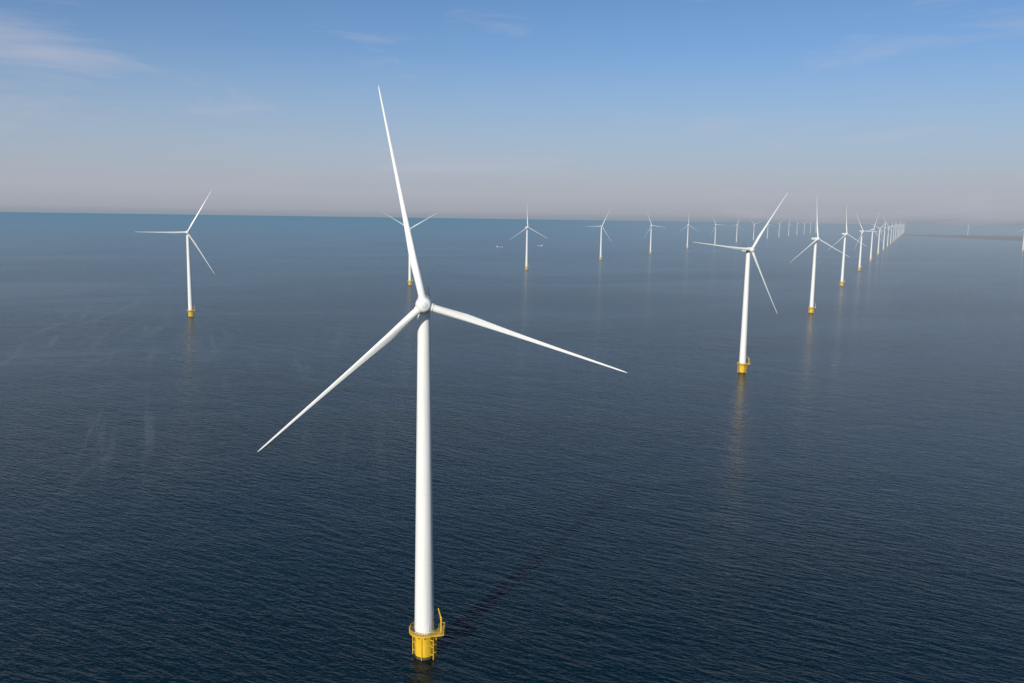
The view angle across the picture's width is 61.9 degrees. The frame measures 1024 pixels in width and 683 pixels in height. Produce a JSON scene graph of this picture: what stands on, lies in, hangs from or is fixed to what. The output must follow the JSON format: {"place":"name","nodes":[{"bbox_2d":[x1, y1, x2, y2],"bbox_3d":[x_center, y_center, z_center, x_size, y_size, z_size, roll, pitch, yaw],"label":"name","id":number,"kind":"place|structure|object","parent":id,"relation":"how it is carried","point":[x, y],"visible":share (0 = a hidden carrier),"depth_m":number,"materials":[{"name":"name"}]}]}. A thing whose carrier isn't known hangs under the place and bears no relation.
{"place":"outdoors","nodes":[
{"label":"outdoors","id":0,"kind":"place"},
{"bbox_2d":[0,212,1023,682],"bbox_3d":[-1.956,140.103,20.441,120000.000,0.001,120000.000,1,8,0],"label":"water","id":1,"kind":"structure","parent":0,"point":[830,490],"depth_m":517.55,"materials":[{"name":"blue liquid"}]},
{"bbox_2d":[154,190,213,316],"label":"wind turbine","id":2,"kind":"object","parent":1,"relation":"in","point":[190,310],"visible":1,"depth_m":1159.44,"materials":[{"name":"white paint"}]},
{"bbox_2d":[383,212,434,284],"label":"wind turbine","id":3,"kind":"object","parent":1,"relation":"in","point":[410,280],"visible":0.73,"depth_m":1744.65,"materials":[{"name":"white paint"}]},
{"bbox_2d":[259,85,626,660],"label":"wind turbine","id":4,"kind":"object","parent":1,"relation":"in","point":[424,630],"visible":0.99,"depth_m":264.51,"materials":[{"name":"white paint"}]},
{"bbox_2d":[511,215,544,269],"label":"wind turbine","id":5,"kind":"object","parent":1,"relation":"in","point":[526,262],"visible":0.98,"depth_m":2306.40,"materials":[{"name":"white paint"}]},
{"bbox_2d":[585,216,609,259],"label":"wind turbine","id":6,"kind":"object","parent":1,"relation":"in","point":[601,226],"visible":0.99,"depth_m":2927.90,"materials":[{"name":"white paint"}]},
{"bbox_2d":[645,219,659,253],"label":"wind turbine","id":7,"kind":"object","parent":1,"relation":"in","point":[651,225],"visible":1,"depth_m":3511.75,"materials":[{"name":"white paint"}]},
{"bbox_2d":[683,221,695,248],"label":"wind turbine","id":8,"kind":"object","parent":1,"relation":"in","point":[687,235],"visible":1,"depth_m":4185.93,"materials":[{"name":"white paint"}]},
{"bbox_2d":[712,218,718,244],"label":"wind turbine","id":9,"kind":"object","parent":1,"relation":"in","point":[715,232],"visible":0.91,"depth_m":4816.56,"materials":[{"name":"white paint"}]},
{"bbox_2d":[695,194,786,372],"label":"wind turbine","id":10,"kind":"object","parent":1,"relation":"in","point":[742,363],"visible":0.99,"depth_m":788.02,"materials":[{"name":"white paint"}]},
{"bbox_2d":[792,217,848,312],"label":"wind turbine","id":11,"kind":"object","parent":1,"relation":"in","point":[811,307],"visible":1,"depth_m":1317.41,"materials":[{"name":"white paint"}]},
{"bbox_2d":[834,209,863,285],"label":"wind turbine","id":12,"kind":"object","parent":1,"relation":"in","point":[842,281],"visible":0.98,"depth_m":1887.86,"materials":[{"name":"white paint"}]},
{"bbox_2d":[856,216,874,270],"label":"wind turbine","id":13,"kind":"object","parent":1,"relation":"in","point":[859,265],"visible":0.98,"depth_m":2490.71,"materials":[{"name":"white paint"}]},
{"bbox_2d":[868,217,881,260],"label":"wind turbine","id":14,"kind":"object","parent":1,"relation":"in","point":[870,258],"visible":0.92,"depth_m":3096.24,"materials":[{"name":"white paint"}]},
{"bbox_2d":[870,222,886,254],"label":"wind turbine","id":15,"kind":"object","parent":1,"relation":"in","point":[878,252],"visible":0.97,"depth_m":3702.20,"materials":[{"name":"white paint"}]},
{"bbox_2d":[882,215,887,249],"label":"wind turbine","id":16,"kind":"object","parent":1,"relation":"in","point":[884,236],"visible":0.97,"depth_m":4309.91,"materials":[{"name":"white paint"}]},
{"bbox_2d":[0,0,1023,225],"label":"sky","id":17,"kind":"structure","parent":0,"point":[910,111],"materials":[{"name":"blue"}]},
{"bbox_2d":[882,234,1023,240],"bbox_3d":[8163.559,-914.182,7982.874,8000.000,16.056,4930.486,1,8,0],"label":"coastline","id":18,"kind":"structure","parent":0,"point":[1010,238],"depth_m":8890.86,"materials":[{"name":"grey plant"}]}
]}

